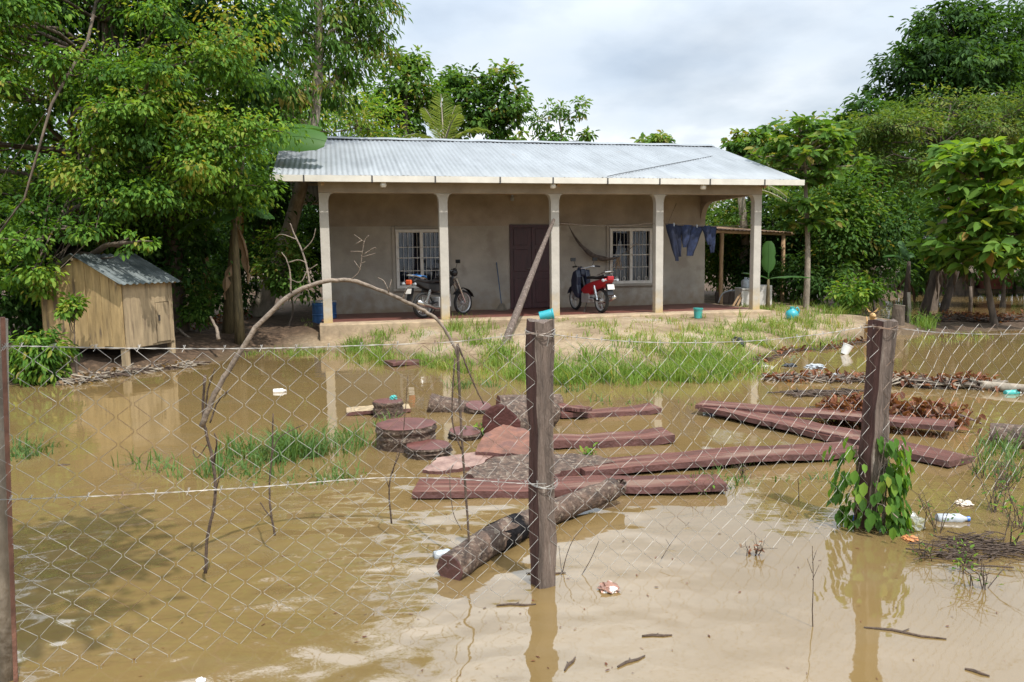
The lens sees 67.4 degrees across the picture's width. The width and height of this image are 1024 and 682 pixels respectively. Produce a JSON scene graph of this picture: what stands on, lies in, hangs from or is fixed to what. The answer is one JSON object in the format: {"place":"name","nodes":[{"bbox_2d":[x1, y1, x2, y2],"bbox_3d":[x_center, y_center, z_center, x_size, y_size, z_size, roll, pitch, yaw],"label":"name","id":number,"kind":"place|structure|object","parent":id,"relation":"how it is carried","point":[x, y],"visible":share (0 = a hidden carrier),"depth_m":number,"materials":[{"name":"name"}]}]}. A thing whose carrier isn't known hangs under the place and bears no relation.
{"place":"outdoors","nodes":[
{"label":"outdoors","id":0,"kind":"place"},
{"bbox_2d":[10,409,402,488],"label":"flooded grass","id":1,"kind":"structure","parent":0,"point":[293,449],"depth_m":6.83,"materials":[{"name":"plant"}]},
{"bbox_2d":[0,255,1023,384],"bbox_3d":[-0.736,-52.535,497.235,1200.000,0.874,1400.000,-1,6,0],"label":"ground","id":2,"kind":"structure","parent":0,"point":[274,330],"depth_m":15.07,"materials":[{"name":"soil"}]},
{"bbox_2d":[8,323,82,386],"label":"bush","id":3,"kind":"object","parent":2,"relation":"on","point":[49,358],"visible":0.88,"depth_m":11.12,"materials":[{"name":"green plant"}]},
{"bbox_2d":[0,163,104,341],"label":"bush","id":4,"kind":"object","parent":2,"relation":"on","point":[26,314],"visible":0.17,"depth_m":13.63,"materials":[{"name":"green plant"}]},
{"bbox_2d":[0,70,132,295],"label":"forest tree","id":5,"kind":"object","parent":2,"relation":"on","point":[20,155],"visible":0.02,"depth_m":23.90,"materials":[{"name":"green plant"}]},
{"bbox_2d":[53,292,89,372],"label":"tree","id":6,"kind":"object","parent":2,"relation":"on","point":[68,310],"visible":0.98,"depth_m":11.76,"materials":[{"name":"green plant"}]},
{"bbox_2d":[6,156,200,264],"bbox_3d":[-7.770,-1.816,14.899,3.476,3.862,2.910,-1,6,0],"label":"bush","id":7,"kind":"object","parent":2,"relation":"on","point":[110,238],"visible":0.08,"depth_m":14.49,"materials":[{"name":"green plant"}]},
{"bbox_2d":[33,253,181,366],"bbox_3d":[-6.787,-0.318,12.961,1.822,2.308,1.462,1,6,15],"label":"wooden hut","id":8,"kind":"object","parent":2,"relation":"on","point":[130,305],"visible":0.8,"depth_m":12.40,"materials":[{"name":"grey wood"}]},
{"bbox_2d":[155,302,170,341],"bbox_3d":[-5.915,-0.330,13.038,0.053,0.654,0.310,1,6,15],"label":"door","id":9,"kind":"structure","parent":8,"relation":"in","point":[161,308],"depth_m":13.02,"materials":[{"name":"grey wood"}]},
{"bbox_2d":[54,356,210,385],"bbox_3d":[-6.048,0.468,12.262,0.988,0.263,2.577,3,7,31],"label":"drift debris","id":10,"kind":"object","parent":2,"relation":"on","point":[79,378],"visible":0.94,"depth_m":11.97,"materials":[{"name":"brown plant"}]},
{"bbox_2d":[0,0,313,333],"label":"leafy tree","id":11,"kind":"object","parent":2,"relation":"on","point":[137,110],"visible":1,"depth_m":12.56,"materials":[{"name":"green plant"}]},
{"bbox_2d":[9,0,319,331],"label":"shade tree","id":12,"kind":"object","parent":2,"relation":"on","point":[276,8],"visible":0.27,"depth_m":14.88,"materials":[{"name":"green plant"}]},
{"bbox_2d":[78,206,256,305],"bbox_3d":[-7.015,-1.492,15.415,3.571,3.170,2.914,-1,6,0],"label":"bush","id":13,"kind":"object","parent":2,"relation":"on","point":[188,243],"visible":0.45,"depth_m":15.15,"materials":[{"name":"green plant"}]},
{"bbox_2d":[171,262,223,332],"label":"bush","id":14,"kind":"object","parent":2,"relation":"on","point":[198,310],"visible":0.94,"depth_m":15.14,"materials":[{"name":"green plant"}]},
{"bbox_2d":[185,234,262,316],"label":"bush","id":15,"kind":"object","parent":2,"relation":"on","point":[218,290],"visible":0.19,"depth_m":18.22,"materials":[{"name":"green plant"}]},
{"bbox_2d":[175,204,274,344],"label":"banana plant","id":16,"kind":"object","parent":2,"relation":"on","point":[237,243],"visible":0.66,"depth_m":14.90,"materials":[{"name":"green plant"}]},
{"bbox_2d":[193,148,319,295],"bbox_3d":[-6.403,-2.608,18.927,3.172,4.490,3.644,-1,6,0],"label":"bush","id":17,"kind":"object","parent":2,"relation":"on","point":[278,214],"visible":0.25,"depth_m":18.46,"materials":[{"name":"green plant"}]},
{"bbox_2d":[190,118,327,333],"bbox_3d":[-4.978,-2.400,15.483,2.503,4.659,2.128,-5,8,-35],"label":"banana plant","id":18,"kind":"object","parent":2,"relation":"on","point":[317,136],"visible":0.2,"depth_m":15.35,"materials":[{"name":"green plant"}]},
{"bbox_2d":[248,225,321,325],"bbox_3d":[-4.828,-1.259,16.496,1.655,2.482,1.613,-4,7,-25],"label":"tree","id":19,"kind":"object","parent":2,"relation":"on","point":[280,284],"visible":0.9,"depth_m":16.30,"materials":[{"name":"green plant"}]},
{"bbox_2d":[271,194,322,306],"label":"bush","id":20,"kind":"object","parent":2,"relation":"on","point":[310,225],"visible":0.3,"depth_m":21.54,"materials":[{"name":"green plant"}]},
{"bbox_2d":[194,0,412,316],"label":"feathery tree","id":21,"kind":"object","parent":2,"relation":"on","point":[314,94],"visible":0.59,"depth_m":17.79,"materials":[{"name":"green plant"}]},
{"bbox_2d":[311,300,336,323],"bbox_3d":[-4.178,-0.641,17.109,0.550,0.540,0.550,-1,6,0],"label":"drum","id":22,"kind":"object","parent":2,"relation":"on","point":[317,311],"visible":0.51,"depth_m":16.89,"materials":[{"name":"blue plastic"}]},
{"bbox_2d":[262,67,418,163],"bbox_3d":[-5.960,-5.283,25.576,5.826,8.320,4.428,-4,7,-28],"label":"bamboo like tree","id":23,"kind":"object","parent":2,"relation":"on","point":[361,128],"visible":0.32,"depth_m":25.27,"materials":[{"name":"green plant"}]},
{"bbox_2d":[350,44,462,137],"bbox_3d":[-3.911,-6.426,29.613,4.400,9.645,3.247,-4,7,-28],"label":"rounded tree","id":24,"kind":"object","parent":2,"relation":"on","point":[416,85],"visible":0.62,"depth_m":28.85,"materials":[{"name":"green plant"}]},
{"bbox_2d":[403,93,491,138],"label":"coconut palm","id":25,"kind":"object","parent":2,"relation":"on","point":[453,120],"visible":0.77,"depth_m":25.55,"materials":[{"name":"green plant"}]},
{"bbox_2d":[433,58,538,139],"bbox_3d":[-1.219,-6.599,31.488,4.682,9.523,3.226,-1,6,0],"label":"rounded tree","id":26,"kind":"object","parent":2,"relation":"on","point":[503,114],"visible":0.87,"depth_m":30.70,"materials":[{"name":"green plant"}]},
{"bbox_2d":[0,317,1023,681],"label":"chain link fence","id":27,"kind":"object","parent":2,"relation":"on","point":[540,369],"visible":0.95,"depth_m":3.98,"materials":[{"name":"grey metal"}]},
{"bbox_2d":[822,436,914,540],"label":"climbing vine","id":28,"kind":"object","parent":27,"relation":"attached to","point":[896,487],"visible":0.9,"depth_m":4.80,"materials":[{"name":"green plant"}]},
{"bbox_2d":[501,218,554,344],"bbox_3d":[0.316,-1.050,14.677,0.159,2.723,3.939,1,7,19],"label":"leaning pole","id":29,"kind":"object","parent":2,"relation":"on","point":[511,326],"visible":0.81,"depth_m":14.40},
{"bbox_2d":[270,136,804,340],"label":"house","id":30,"kind":"structure","parent":2,"relation":"on","point":[479,208],"depth_m":18.31,"materials":[{"name":"paint"}]},
{"bbox_2d":[391,226,451,291],"bbox_3d":[-2.197,-1.992,18.593,1.427,1.549,0.319,-2,6,-13],"label":"window","id":31,"kind":"structure","parent":30,"relation":"in","point":[417,247],"depth_m":18.61,"materials":[{"name":"white paint"}]},
{"bbox_2d":[402,259,473,317],"bbox_3d":[-1.559,-1.159,16.926,0.735,1.256,1.952,5,8,41],"label":"motorcycle","id":32,"kind":"object","parent":30,"relation":"on","point":[430,287],"visible":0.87,"depth_m":16.67,"materials":[{"name":"metal"}]},
{"bbox_2d":[509,224,549,308],"bbox_3d":[0.494,-1.854,19.166,1.130,2.087,0.137,-2,6,-13],"label":"door","id":33,"kind":"structure","parent":30,"relation":"in","point":[525,241],"depth_m":19.14,"materials":[{"name":"brown wood"}]},
{"bbox_2d":[567,257,618,312],"bbox_3d":[1.794,-1.304,17.820,0.735,1.256,1.952,-4,7,-24],"label":"motorcycle","id":34,"kind":"object","parent":30,"relation":"on","point":[582,288],"visible":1,"depth_m":17.66,"materials":[{"name":"metal"}]},
{"bbox_2d":[559,222,636,269],"bbox_3d":[2.177,-2.371,19.225,2.018,1.200,0.203,-2,6,-8],"label":"hammock","id":35,"kind":"object","parent":30,"relation":"hanging from","point":[588,252],"visible":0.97,"depth_m":19.18,"materials":[{"name":"fabric"}]},
{"bbox_2d":[606,225,652,285],"bbox_3d":[3.029,-2.196,19.783,1.358,1.549,0.319,-2,6,-13],"label":"window","id":36,"kind":"structure","parent":30,"relation":"in","point":[634,262],"depth_m":19.82,"materials":[{"name":"white paint"}]},
{"bbox_2d":[668,203,750,226],"bbox_3d":[4.238,-2.988,18.111,2.417,0.646,1.589,-2,6,-13],"label":"clothes line","id":37,"kind":"object","parent":30,"relation":"attached to","point":[711,226],"visible":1,"depth_m":17.48,"materials":[{"name":"white fabric"}]},
{"bbox_2d":[665,223,681,260],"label":"jeans","id":38,"kind":"object","parent":37,"relation":"hanging from","point":[674,233],"visible":1,"depth_m":17.23,"materials":[{"name":"fabric"}]},
{"bbox_2d":[681,225,702,255],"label":"jeans","id":39,"kind":"object","parent":37,"relation":"hanging from","point":[691,234],"visible":1,"depth_m":17.33,"materials":[{"name":"fabric"}]},
{"bbox_2d":[524,95,598,141],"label":"sparse tree","id":40,"kind":"object","parent":2,"relation":"on","point":[553,113],"visible":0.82,"depth_m":29.20,"materials":[{"name":"green plant"}]},
{"bbox_2d":[244,294,993,387],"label":"yard grass","id":41,"kind":"structure","parent":2,"relation":"on","point":[700,373],"depth_m":12.66,"materials":[{"name":"plant"}]},
{"bbox_2d":[630,130,676,143],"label":"distant tree","id":42,"kind":"object","parent":2,"relation":"on","point":[660,138],"visible":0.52,"depth_m":42.52,"materials":[{"name":"green plant"}]},
{"bbox_2d":[705,198,766,291],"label":"bush","id":43,"kind":"object","parent":2,"relation":"on","point":[728,206],"visible":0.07,"depth_m":25.18,"materials":[{"name":"green plant"}]},
{"bbox_2d":[710,185,796,286],"bbox_3d":[6.987,-3.180,22.482,3.623,4.289,2.676,-3,7,-17],"label":"coconut palm","id":44,"kind":"object","parent":2,"relation":"on","point":[742,206],"visible":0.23,"depth_m":22.65,"materials":[{"name":"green plant"}]},
{"bbox_2d":[735,285,771,305],"bbox_3d":[6.296,-1.196,20.051,0.795,0.520,0.660,-1,6,0],"label":"washbasin","id":45,"kind":"object","parent":2,"relation":"on","point":[744,295],"visible":0.45,"depth_m":19.75,"materials":[{"name":"ceramic"}]},
{"bbox_2d":[709,256,799,301],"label":"bush","id":46,"kind":"object","parent":2,"relation":"on","point":[737,271],"visible":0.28,"depth_m":21.74,"materials":[{"name":"green plant"}]},
{"bbox_2d":[716,227,793,303],"bbox_3d":[5.914,-2.259,22.232,3.215,2.429,2.901,-4,7,-30],"label":"lean to","id":47,"kind":"object","parent":2,"relation":"on","point":[722,231],"visible":0.45,"depth_m":20.74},
{"bbox_2d":[719,128,796,241],"bbox_3d":[8.040,-4.023,24.719,2.801,5.637,2.105,-1,6,0],"label":"tree","id":48,"kind":"object","parent":2,"relation":"on","point":[738,144],"visible":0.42,"depth_m":24.27,"materials":[{"name":"green plant"}]},
{"bbox_2d":[704,186,818,294],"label":"bush","id":49,"kind":"object","parent":2,"relation":"on","point":[732,249],"visible":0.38,"depth_m":23.20,"materials":[{"name":"green plant"}]},
{"bbox_2d":[742,241,809,309],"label":"banana plant","id":50,"kind":"object","parent":2,"relation":"on","point":[768,261],"visible":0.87,"depth_m":18.56,"materials":[{"name":"green plant"}]},
{"bbox_2d":[732,106,853,268],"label":"forest tree","id":51,"kind":"object","parent":2,"relation":"on","point":[812,113],"visible":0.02,"depth_m":48.30,"materials":[{"name":"green plant"}]},
{"bbox_2d":[735,166,856,304],"bbox_3d":[8.335,-2.918,23.010,3.429,4.587,4.004,-1,6,0],"label":"bush","id":52,"kind":"object","parent":2,"relation":"on","point":[776,239],"visible":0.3,"depth_m":22.29,"materials":[{"name":"green plant"}]},
{"bbox_2d":[744,336,866,362],"bbox_3d":[5.423,0.154,13.840,4.517,0.247,0.883,-6,8,-40],"label":"drift debris","id":53,"kind":"object","parent":2,"relation":"on","point":[781,352],"visible":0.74,"depth_m":13.83,"materials":[{"name":"brown plant"}]},
{"bbox_2d":[743,115,874,309],"bbox_3d":[7.290,-3.058,19.348,2.828,4.929,2.929,5,9,44],"label":"almond tree","id":54,"kind":"object","parent":2,"relation":"on","point":[814,137],"visible":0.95,"depth_m":18.82,"materials":[{"name":"green plant"}]},
{"bbox_2d":[762,252,868,304],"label":"bush","id":55,"kind":"object","parent":2,"relation":"on","point":[819,283],"visible":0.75,"depth_m":20.65,"materials":[{"name":"green plant"}]},
{"bbox_2d":[779,159,906,308],"bbox_3d":[9.232,-2.752,21.293,3.319,4.494,3.098,-1,6,0],"label":"bush","id":56,"kind":"object","parent":2,"relation":"on","point":[835,239],"visible":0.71,"depth_m":20.71,"materials":[{"name":"green plant"}]},
{"bbox_2d":[768,111,938,276],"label":"forest tree","id":57,"kind":"object","parent":2,"relation":"on","point":[885,204],"visible":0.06,"depth_m":40.76,"materials":[{"name":"green plant"}]},
{"bbox_2d":[823,272,900,314],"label":"bush","id":58,"kind":"object","parent":2,"relation":"on","point":[858,295],"visible":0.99,"depth_m":18.42,"materials":[{"name":"green plant"}]},
{"bbox_2d":[812,87,924,283],"bbox_3d":[12.359,-5.146,27.034,3.966,7.704,3.612,-1,6,0],"label":"dark tree","id":59,"kind":"object","parent":2,"relation":"on","point":[859,104],"visible":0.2,"depth_m":26.84,"materials":[{"name":"green plant"}]},
{"bbox_2d":[823,156,950,312],"bbox_3d":[10.465,-2.818,21.817,3.371,4.654,4.091,-1,6,0],"label":"bush","id":60,"kind":"object","parent":2,"relation":"on","point":[877,260],"visible":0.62,"depth_m":21.22,"materials":[{"name":"green plant"}]},
{"bbox_2d":[883,241,915,318],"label":"banana plant","id":61,"kind":"object","parent":2,"relation":"on","point":[905,254],"visible":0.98,"depth_m":19.93,"materials":[{"name":"green plant"}]},
{"bbox_2d":[827,80,1023,310],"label":"spreading tree","id":62,"kind":"object","parent":2,"relation":"on","point":[989,114],"visible":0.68,"depth_m":22.20,"materials":[{"name":"green plant"}]},
{"bbox_2d":[920,232,958,315],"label":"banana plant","id":63,"kind":"object","parent":2,"relation":"on","point":[932,283],"visible":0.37,"depth_m":19.72,"materials":[{"name":"green plant"}]},
{"bbox_2d":[860,0,1023,294],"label":"mango tree","id":64,"kind":"object","parent":2,"relation":"on","point":[967,53],"visible":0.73,"depth_m":28.91,"materials":[{"name":"green plant"}]},
{"bbox_2d":[888,192,998,304],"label":"bush","id":65,"kind":"object","parent":2,"relation":"on","point":[924,276],"visible":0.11,"depth_m":24.90,"materials":[{"name":"green plant"}]},
{"bbox_2d":[939,263,967,314],"bbox_3d":[11.427,-1.629,19.864,1.312,2.376,0.677,-2,6,-12],"label":"trunk","id":66,"kind":"object","parent":2,"relation":"on","point":[948,295],"visible":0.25,"depth_m":19.59,"materials":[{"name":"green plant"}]},
{"bbox_2d":[905,136,1023,324],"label":"broadleaf tree","id":67,"kind":"object","parent":2,"relation":"on","point":[994,168],"visible":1,"depth_m":16.99,"materials":[{"name":"green plant"}]},
{"bbox_2d":[911,309,1023,322],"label":"drift debris","id":68,"kind":"object","parent":2,"relation":"on","point":[977,317],"visible":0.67,"depth_m":18.50,"materials":[{"name":"brown plant"}]},
{"bbox_2d":[916,178,1023,306],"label":"bush","id":69,"kind":"object","parent":2,"relation":"on","point":[1004,283],"visible":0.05,"depth_m":23.95,"materials":[{"name":"green plant"}]},
{"bbox_2d":[941,266,1020,296],"bbox_3d":[19.879,-2.717,30.305,5.497,2.172,3.605,-1,6,0],"label":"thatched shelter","id":70,"kind":"object","parent":2,"relation":"on","point":[997,283],"visible":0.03,"depth_m":30.00,"materials":[{"name":"brown plant"}]},
{"bbox_2d":[1,0,1023,247],"label":"sky","id":71,"kind":"structure","parent":0,"point":[692,71],"materials":[{"name":"white"}]},
{"bbox_2d":[9,291,1023,681],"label":"water","id":72,"kind":"structure","parent":0,"point":[775,617],"depth_m":4.56,"materials":[{"name":"liquid"}]},
{"bbox_2d":[193,368,228,573],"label":"dry sapling","id":73,"kind":"object","parent":72,"relation":"on","point":[205,568],"visible":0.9,"depth_m":4.17,"materials":[{"name":"brown plant"}]},
{"bbox_2d":[199,223,459,427],"bbox_3d":[-1.029,-0.114,4.357,1.435,1.105,0.250,-2,6,-13],"label":"bent branch","id":74,"kind":"object","parent":73,"relation":"attached to","point":[245,343],"visible":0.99,"depth_m":4.21,"materials":[{"name":"brown plant"}]},
{"bbox_2d":[449,343,483,542],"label":"thin branch","id":75,"kind":"object","parent":74,"relation":"hanging from","point":[461,427],"visible":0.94,"depth_m":4.39,"materials":[{"name":"brown plant"}]},
{"bbox_2d":[260,413,304,535],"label":"dry sapling","id":76,"kind":"object","parent":72,"relation":"in","point":[270,508],"visible":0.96,"depth_m":4.60,"materials":[{"name":"brown plant"}]},
{"bbox_2d":[346,404,410,415],"bbox_3d":[-1.540,0.784,8.844,0.718,0.068,0.334,-2,6,-12],"label":"plank","id":77,"kind":"object","parent":72,"relation":"on","point":[362,410],"visible":0.52,"depth_m":8.75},
{"bbox_2d":[372,398,403,418],"bbox_3d":[-1.387,0.878,8.632,0.353,0.432,0.354,-1,6,0],"label":"log slice","id":78,"kind":"object","parent":72,"relation":"on","point":[393,406],"visible":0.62,"depth_m":8.49,"materials":[{"name":"red wood"}]},
{"bbox_2d":[375,417,436,452],"bbox_3d":[-0.993,1.004,7.243,0.586,0.472,0.587,-1,6,0],"label":"log slice","id":79,"kind":"object","parent":72,"relation":"on","point":[426,428],"visible":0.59,"depth_m":7.03,"materials":[{"name":"red wood"}]},
{"bbox_2d":[404,439,452,459],"bbox_3d":[-0.746,1.098,6.905,0.443,0.352,0.437,-1,6,0],"label":"log slice","id":80,"kind":"object","parent":72,"relation":"on","point":[429,450],"visible":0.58,"depth_m":6.76,"materials":[{"name":"red wood"}]},
{"bbox_2d":[427,393,468,411],"bbox_3d":[-0.628,0.812,8.890,0.727,0.424,0.280,-1,6,0],"label":"log","id":81,"kind":"object","parent":72,"relation":"in","point":[446,402],"visible":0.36,"depth_m":8.77,"materials":[{"name":"brown wood"}]},
{"bbox_2d":[422,452,492,473],"bbox_3d":[-0.445,1.066,6.506,0.706,0.131,0.360,-4,7,-27],"label":"timber slab","id":82,"kind":"object","parent":72,"relation":"on","point":[446,463],"depth_m":6.44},
{"bbox_2d":[448,426,481,440],"bbox_3d":[-0.463,1.034,7.550,0.356,0.359,0.367,-1,6,0],"label":"log slice","id":83,"kind":"object","parent":72,"relation":"on","point":[470,433],"visible":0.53,"depth_m":7.44,"materials":[{"name":"red wood"}]},
{"bbox_2d":[465,400,491,413],"bbox_3d":[-0.397,0.889,8.803,0.342,0.391,0.360,-1,6,0],"label":"log slice","id":84,"kind":"object","parent":72,"relation":"on","point":[470,408],"visible":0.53,"depth_m":8.70,"materials":[{"name":"red wood"}]},
{"bbox_2d":[475,424,528,456],"bbox_3d":[-0.022,1.001,6.895,0.506,0.385,0.578,0,6,11],"label":"timber slab","id":85,"kind":"object","parent":72,"relation":"on","point":[506,440],"depth_m":6.81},
{"bbox_2d":[482,397,560,433],"bbox_3d":[0.117,0.795,7.723,0.467,0.468,0.803,3,8,34],"label":"log","id":86,"kind":"object","parent":72,"relation":"on","point":[507,416],"visible":0.4,"depth_m":7.41,"materials":[{"name":"wood"}]},
{"bbox_2d":[436,478,626,580],"bbox_3d":[0.171,1.145,4.876,0.283,0.238,1.720,5,8,41],"label":"log","id":87,"kind":"object","parent":72,"relation":"on","point":[513,530],"visible":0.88,"depth_m":4.61,"materials":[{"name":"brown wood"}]},
{"bbox_2d":[466,453,615,479],"bbox_3d":[0.191,1.082,6.299,1.137,0.217,0.658,-4,7,-29],"label":"timber slab","id":88,"kind":"object","parent":72,"relation":"on","point":[562,467],"depth_m":6.23,"materials":[{"name":"brown plant"}]},
{"bbox_2d":[412,474,727,498],"bbox_3d":[0.427,1.093,5.798,2.303,0.099,0.461,-1,6,1],"label":"plank","id":89,"kind":"object","parent":72,"relation":"on","point":[487,488],"visible":0.78,"depth_m":5.69,"materials":[{"name":"wood"}]},
{"bbox_2d":[560,403,661,417],"bbox_3d":[1.066,0.785,8.518,1.148,0.077,0.355,-2,6,-15],"label":"plank","id":90,"kind":"object","parent":72,"relation":"on","point":[647,409],"visible":0.91,"depth_m":8.46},
{"bbox_2d":[553,427,674,447],"bbox_3d":[0.902,0.921,7.206,1.188,0.096,0.362,-2,6,-10],"label":"plank","id":91,"kind":"object","parent":72,"relation":"on","point":[648,437],"visible":0.86,"depth_m":7.11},
{"bbox_2d":[581,441,858,475],"bbox_3d":[1.793,0.983,6.495,2.560,0.097,0.460,-2,6,-12],"label":"plank","id":92,"kind":"object","parent":72,"relation":"on","point":[678,460],"visible":0.82,"depth_m":6.40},
{"bbox_2d":[757,368,864,383],"bbox_3d":[4.249,0.500,10.643,1.638,0.279,0.865,-1,6,0],"label":"drift debris","id":93,"kind":"object","parent":72,"relation":"on","point":[807,376],"visible":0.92,"depth_m":10.56,"materials":[{"name":"brown plant"}]},
{"bbox_2d":[768,387,863,397],"bbox_3d":[3.860,0.655,9.547,1.325,0.135,0.538,-1,6,0],"label":"drift debris","id":94,"kind":"object","parent":72,"relation":"on","point":[809,393],"visible":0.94,"depth_m":9.50,"materials":[{"name":"brown plant"}]},
{"bbox_2d":[713,414,975,466],"bbox_3d":[3.024,0.874,7.376,0.446,0.098,2.550,-5,7,-32],"label":"plank","id":95,"kind":"object","parent":72,"relation":"on","point":[930,455],"visible":0.45,"depth_m":6.53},
{"bbox_2d":[698,407,860,445],"bbox_3d":[2.716,0.818,7.736,0.407,0.084,1.897,-5,7,-33],"label":"plank","id":96,"kind":"object","parent":95,"relation":"on","point":[771,420],"visible":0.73,"depth_m":7.66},
{"bbox_2d":[695,400,954,431],"bbox_3d":[3.139,0.750,7.919,2.464,0.073,0.364,3,7,32],"label":"plank","id":97,"kind":"object","parent":96,"relation":"on","point":[914,422],"visible":0.8,"depth_m":7.79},
{"bbox_2d":[807,391,986,433],"bbox_3d":[3.950,0.744,7.987,1.630,0.388,1.056,1,7,18],"label":"dead leaf heap","id":98,"kind":"object","parent":72,"relation":"on","point":[924,408],"visible":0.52,"depth_m":7.83,"materials":[{"name":"brown plant"}]},
{"bbox_2d":[863,370,1020,391],"bbox_3d":[5.538,0.526,9.999,1.819,0.350,0.895,3,7,34],"label":"drift debris","id":99,"kind":"object","parent":72,"relation":"on","point":[917,380],"visible":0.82,"depth_m":9.88,"materials":[{"name":"brown plant"}]},
{"bbox_2d":[908,488,979,533],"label":"weed","id":100,"kind":"object","parent":72,"relation":"on","point":[927,508],"visible":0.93,"depth_m":4.81,"materials":[{"name":"brown plant"}]},
{"bbox_2d":[943,531,985,571],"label":"weed","id":101,"kind":"object","parent":72,"relation":"on","point":[966,556],"visible":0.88,"depth_m":4.20,"materials":[{"name":"green plant"}]},
{"bbox_2d":[905,531,1023,567],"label":"drift debris","id":102,"kind":"object","parent":72,"relation":"on","point":[991,548],"visible":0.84,"depth_m":4.47,"materials":[{"name":"brown plant"}]},
{"bbox_2d":[944,551,1023,589],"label":"weed","id":103,"kind":"object","parent":72,"relation":"on","point":[983,578],"visible":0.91,"depth_m":4.01,"materials":[{"name":"brown plant"}]},
{"bbox_2d":[962,461,1012,512],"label":"weed","id":104,"kind":"object","parent":72,"relation":"on","point":[999,497],"visible":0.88,"depth_m":5.21,"materials":[{"name":"green plant"}]},
{"bbox_2d":[980,381,1023,393],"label":"log","id":105,"kind":"object","parent":72,"relation":"on","point":[1001,385],"visible":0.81,"depth_m":9.54,"materials":[{"name":"beige wood"}]},
{"bbox_2d":[989,423,1023,448],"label":"log","id":106,"kind":"object","parent":72,"relation":"on","point":[1003,432],"visible":0.62,"depth_m":6.86,"materials":[{"name":"grey wood"}]},
{"bbox_2d":[992,471,1023,528],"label":"weed","id":107,"kind":"object","parent":72,"relation":"on","point":[1012,500],"visible":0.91,"depth_m":4.87,"materials":[{"name":"green plant"}]},
{"bbox_2d":[441,365,1023,494],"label":"sprouting grass","id":108,"kind":"structure","parent":0,"point":[1009,448],"depth_m":6.55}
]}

